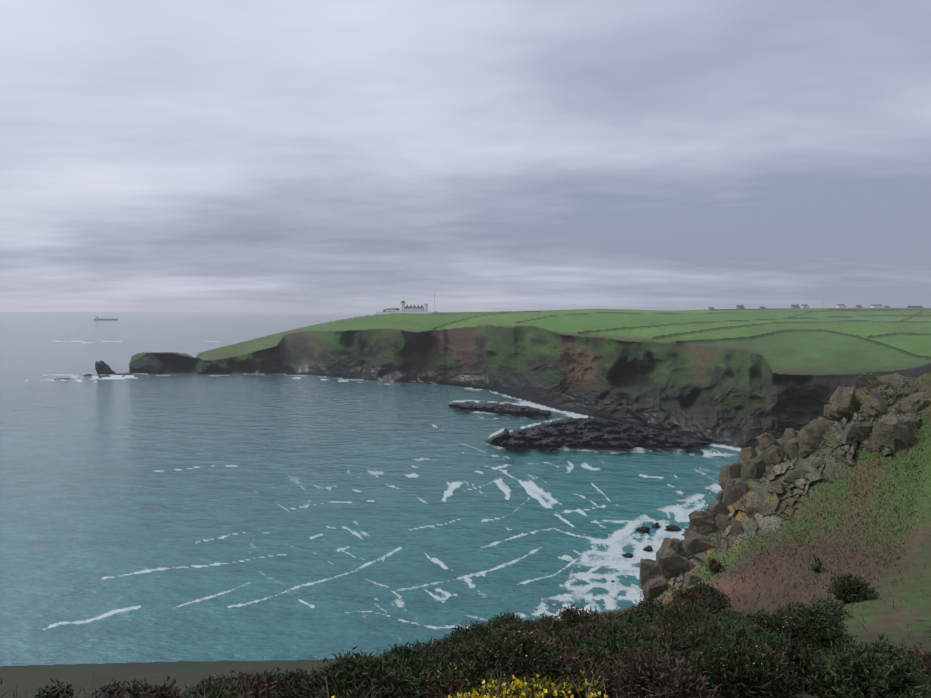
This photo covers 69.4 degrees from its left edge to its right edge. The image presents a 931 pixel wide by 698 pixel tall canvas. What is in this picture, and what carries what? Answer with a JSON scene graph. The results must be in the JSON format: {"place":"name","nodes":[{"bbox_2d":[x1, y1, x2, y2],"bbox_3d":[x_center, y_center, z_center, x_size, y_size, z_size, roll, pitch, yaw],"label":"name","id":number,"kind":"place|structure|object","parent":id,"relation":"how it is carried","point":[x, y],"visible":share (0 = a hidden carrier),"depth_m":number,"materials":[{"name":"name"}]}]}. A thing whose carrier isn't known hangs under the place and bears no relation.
{"place":"outdoors","nodes":[
{"label":"outdoors","id":0,"kind":"place"},
{"bbox_2d":[0,313,742,665],"bbox_3d":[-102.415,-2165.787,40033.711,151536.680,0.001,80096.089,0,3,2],"label":"sea water","id":1,"kind":"structure","parent":0,"point":[160,517],"depth_m":182.44,"materials":[{"name":"teal liquid"}]},
{"bbox_2d":[94,316,117,319],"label":"cargo ship","id":2,"kind":"object","parent":1,"relation":"on","point":[97,318],"visible":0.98,"depth_m":4065.43,"materials":[{"name":"metal"}]},
{"bbox_2d":[114,373,133,374],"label":"skerry","id":3,"kind":"structure","parent":1,"relation":"in","point":[123,374],"depth_m":556.90,"materials":[{"name":"grey stone"}]},
{"bbox_2d":[622,553,632,557],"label":"cove boulder","id":4,"kind":"object","parent":1,"relation":"in","point":[628,555],"visible":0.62,"depth_m":143.28,"materials":[{"name":"grey stone"}]},
{"bbox_2d":[636,526,650,533],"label":"cove boulder","id":5,"kind":"object","parent":1,"relation":"in","point":[643,529],"visible":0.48,"depth_m":159.58,"materials":[{"name":"grey stone"}]},
{"bbox_2d":[642,545,652,551],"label":"cove boulder","id":6,"kind":"object","parent":1,"relation":"in","point":[648,548],"visible":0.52,"depth_m":146.96,"materials":[{"name":"grey stone"}]},
{"bbox_2d":[651,522,659,528],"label":"cove boulder","id":7,"kind":"object","parent":1,"relation":"in","point":[655,525],"visible":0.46,"depth_m":162.77,"materials":[{"name":"grey stone"}]},
{"bbox_2d":[664,525,681,531],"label":"cove boulder","id":8,"kind":"object","parent":1,"relation":"in","point":[671,528],"visible":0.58,"depth_m":160.56,"materials":[{"name":"grey stone"}]},
{"bbox_2d":[0,308,930,697],"bbox_3d":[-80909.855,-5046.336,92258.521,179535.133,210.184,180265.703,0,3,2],"label":"coastal headland terrain","id":9,"kind":"structure","parent":0,"point":[734,378],"depth_m":313.89,"materials":[{"name":"green plant"}]},
{"bbox_2d":[95,361,114,373],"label":"sea stack","id":10,"kind":"object","parent":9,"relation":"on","point":[101,367],"visible":0.48,"depth_m":564.75,"materials":[{"name":"grey stone"}]},
{"bbox_2d":[26,654,684,697],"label":"bare twigs","id":11,"kind":"object","parent":9,"relation":"on","point":[92,691],"visible":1,"depth_m":2.45,"materials":[{"name":"brown plant"}]},
{"bbox_2d":[376,299,435,313],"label":"lighthouse","id":12,"kind":"object","parent":9,"relation":"on","point":[418,309],"visible":0.96,"depth_m":902.64,"materials":[{"name":"white paint"}]},
{"bbox_2d":[0,370,930,697],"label":"hillside","id":13,"kind":"structure","parent":9,"relation":"on","point":[694,642],"depth_m":4.89,"materials":[{"name":"green plant"}]},
{"bbox_2d":[639,559,661,589],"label":"crag block","id":14,"kind":"structure","parent":9,"relation":"on","point":[649,569],"depth_m":31.30,"materials":[{"name":"brown stone"}]},
{"bbox_2d":[643,575,667,600],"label":"crag block","id":15,"kind":"structure","parent":9,"relation":"on","point":[652,588],"depth_m":27.27,"materials":[{"name":"brown stone"}]},
{"bbox_2d":[656,538,682,560],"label":"crag block","id":16,"kind":"structure","parent":9,"relation":"on","point":[675,544],"depth_m":35.09,"materials":[{"name":"stone"}]},
{"bbox_2d":[657,548,693,580],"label":"crag block","id":17,"kind":"structure","parent":9,"relation":"on","point":[672,562],"depth_m":30.49,"materials":[{"name":"stone"}]},
{"bbox_2d":[681,539,694,557],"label":"crag block","id":18,"kind":"structure","parent":9,"relation":"on","point":[686,548],"depth_m":34.93,"materials":[{"name":"stone"}]},
{"bbox_2d":[684,526,700,539],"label":"crag block","id":19,"kind":"structure","parent":9,"relation":"on","point":[690,531],"depth_m":40.05,"materials":[{"name":"brown stone"}]},
{"bbox_2d":[685,572,700,585],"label":"crag block","id":20,"kind":"structure","parent":9,"relation":"on","point":[691,577],"depth_m":24.18,"materials":[{"name":"grey stone"}]},
{"bbox_2d":[684,532,716,553],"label":"crag block","id":21,"kind":"structure","parent":9,"relation":"on","point":[697,542],"depth_m":35.38,"materials":[{"name":"stone"}]},
{"bbox_2d":[688,510,716,533],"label":"crag block","id":22,"kind":"structure","parent":9,"relation":"on","point":[701,521],"depth_m":42.64,"materials":[{"name":"stone"}]},
{"bbox_2d":[705,502,729,519],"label":"crag block","id":23,"kind":"structure","parent":9,"relation":"on","point":[715,509],"depth_m":47.05,"materials":[{"name":"grey stone"}]},
{"bbox_2d":[715,489,723,502],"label":"crag block","id":24,"kind":"structure","parent":9,"relation":"on","point":[719,497],"depth_m":51.64,"materials":[{"name":"grey stone"}]},
{"bbox_2d":[714,513,731,529],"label":"crag block","id":25,"kind":"structure","parent":9,"relation":"on","point":[720,520],"depth_m":42.37,"materials":[{"name":"grey stone"}]},
{"bbox_2d":[719,463,740,489],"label":"crag block","id":26,"kind":"structure","parent":9,"relation":"on","point":[731,471],"depth_m":55.02,"materials":[{"name":"grey stone"}]},
{"bbox_2d":[722,478,747,505],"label":"crag block","id":27,"kind":"structure","parent":9,"relation":"on","point":[734,487],"depth_m":49.79,"materials":[{"name":"grey stone"}]},
{"bbox_2d":[730,519,743,535],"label":"crag block","id":28,"kind":"structure","parent":9,"relation":"on","point":[736,526],"depth_m":37.49,"materials":[{"name":"stone"}]},
{"bbox_2d":[736,460,744,468],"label":"crag block","id":29,"kind":"structure","parent":9,"relation":"on","point":[739,463],"depth_m":57.38,"materials":[{"name":"grey stone"}]},
{"bbox_2d":[736,304,744,308],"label":"house","id":30,"kind":"structure","parent":9,"relation":"on","point":[740,307],"depth_m":1480.63,"materials":[{"name":"paint"}]},
{"bbox_2d":[739,447,756,460],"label":"crag block","id":31,"kind":"structure","parent":9,"relation":"on","point":[747,453],"depth_m":62.56,"materials":[{"name":"grey stone"}]},
{"bbox_2d":[744,506,759,517],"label":"crag block","id":32,"kind":"structure","parent":9,"relation":"on","point":[750,510],"depth_m":41.19,"materials":[{"name":"grey stone"}]},
{"bbox_2d":[741,459,765,480],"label":"crag block","id":33,"kind":"structure","parent":9,"relation":"on","point":[751,469],"depth_m":53.08,"materials":[{"name":"grey stone"}]},
{"bbox_2d":[756,432,782,451],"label":"crag block","id":34,"kind":"structure","parent":9,"relation":"on","point":[766,440],"depth_m":63.79,"materials":[{"name":"grey stone"}]},
{"bbox_2d":[756,445,785,465],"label":"crag block","id":35,"kind":"structure","parent":9,"relation":"on","point":[771,454],"depth_m":55.68,"materials":[{"name":"grey stone"}]},
{"bbox_2d":[766,481,785,494],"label":"crag block","id":36,"kind":"structure","parent":9,"relation":"on","point":[778,487],"depth_m":43.87,"materials":[{"name":"grey stone"}]},
{"bbox_2d":[779,428,798,445],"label":"crag block","id":37,"kind":"structure","parent":9,"relation":"on","point":[790,433],"depth_m":64.90,"materials":[{"name":"grey stone"}]},
{"bbox_2d":[784,437,798,458],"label":"crag block","id":38,"kind":"structure","parent":9,"relation":"on","point":[793,444],"depth_m":55.64,"materials":[{"name":"grey stone"}]},
{"bbox_2d":[782,469,808,482],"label":"crag block","id":39,"kind":"structure","parent":9,"relation":"on","point":[792,474],"depth_m":44.97,"materials":[{"name":"grey stone"}]},
{"bbox_2d":[796,428,823,457],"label":"crag block","id":40,"kind":"structure","parent":9,"relation":"on","point":[807,438],"depth_m":50.85,"materials":[{"name":"grey stone"}]},
{"bbox_2d":[802,417,832,434],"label":"crag block","id":41,"kind":"structure","parent":9,"relation":"on","point":[818,424],"depth_m":53.99,"materials":[{"name":"grey stone"}]},
{"bbox_2d":[811,456,823,467],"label":"crag block","id":42,"kind":"structure","parent":9,"relation":"on","point":[814,460],"depth_m":42.52,"materials":[{"name":"grey stone"}]},
{"bbox_2d":[824,404,833,420],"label":"crag block","id":43,"kind":"structure","parent":9,"relation":"on","point":[826,412],"depth_m":55.10,"materials":[{"name":"grey stone"}]},
{"bbox_2d":[828,406,842,421],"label":"crag block","id":44,"kind":"structure","parent":9,"relation":"on","point":[833,414],"depth_m":50.34,"materials":[{"name":"grey stone"}]},
{"bbox_2d":[834,454,845,461],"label":"crag block","id":45,"kind":"structure","parent":9,"relation":"on","point":[840,456],"depth_m":37.92,"materials":[{"name":"grey stone"}]},
{"bbox_2d":[836,303,845,307],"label":"house","id":46,"kind":"structure","parent":9,"relation":"on","point":[840,305],"depth_m":1591.44,"materials":[{"name":"white paint"}]},
{"bbox_2d":[829,386,860,418],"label":"crag block","id":47,"kind":"structure","parent":9,"relation":"on","point":[842,400],"depth_m":46.64,"materials":[{"name":"grey stone"}]},
{"bbox_2d":[839,422,872,443],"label":"crag block","id":48,"kind":"structure","parent":9,"relation":"on","point":[852,430],"depth_m":38.69,"materials":[{"name":"grey stone"}]},
{"bbox_2d":[859,373,879,387],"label":"crag block","id":49,"kind":"structure","parent":9,"relation":"on","point":[868,380],"depth_m":47.72,"materials":[{"name":"grey stone"}]},
{"bbox_2d":[855,386,886,403],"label":"crag block","id":50,"kind":"structure","parent":9,"relation":"on","point":[861,393],"depth_m":44.59,"materials":[{"name":"grey stone"}]},
{"bbox_2d":[862,393,887,417],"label":"crag block","id":51,"kind":"structure","parent":9,"relation":"on","point":[872,405],"depth_m":41.01,"materials":[{"name":"grey stone"}]},
{"bbox_2d":[871,304,882,307],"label":"house","id":52,"kind":"structure","parent":9,"relation":"on","point":[876,306],"depth_m":1609.22,"materials":[{"name":"white paint"}]},
{"bbox_2d":[880,390,894,398],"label":"crag block","id":53,"kind":"structure","parent":9,"relation":"on","point":[884,393],"depth_m":44.20,"materials":[{"name":"grey stone"}]},
{"bbox_2d":[866,415,915,452],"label":"crag block","id":54,"kind":"structure","parent":9,"relation":"on","point":[894,433],"depth_m":34.37,"materials":[{"name":"grey stone"}]},
{"bbox_2d":[878,372,909,387],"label":"crag block","id":55,"kind":"structure","parent":9,"relation":"on","point":[896,379],"depth_m":47.74,"materials":[{"name":"grey stone"}]},
{"bbox_2d":[905,384,917,393],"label":"crag block","id":56,"kind":"structure","parent":9,"relation":"on","point":[910,389],"depth_m":44.25,"materials":[{"name":"grey stone"}]},
{"bbox_2d":[902,412,921,428],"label":"crag block","id":57,"kind":"structure","parent":9,"relation":"on","point":[914,419],"depth_m":36.49,"materials":[{"name":"grey stone"}]},
{"bbox_2d":[894,392,930,413],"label":"crag block","id":58,"kind":"structure","parent":9,"relation":"on","point":[912,403],"depth_m":39.58,"materials":[{"name":"grey stone"}]},
{"bbox_2d":[0,0,930,311],"label":"sky","id":59,"kind":"structure","parent":0,"point":[156,155],"materials":[{"name":"grey"}]}
]}

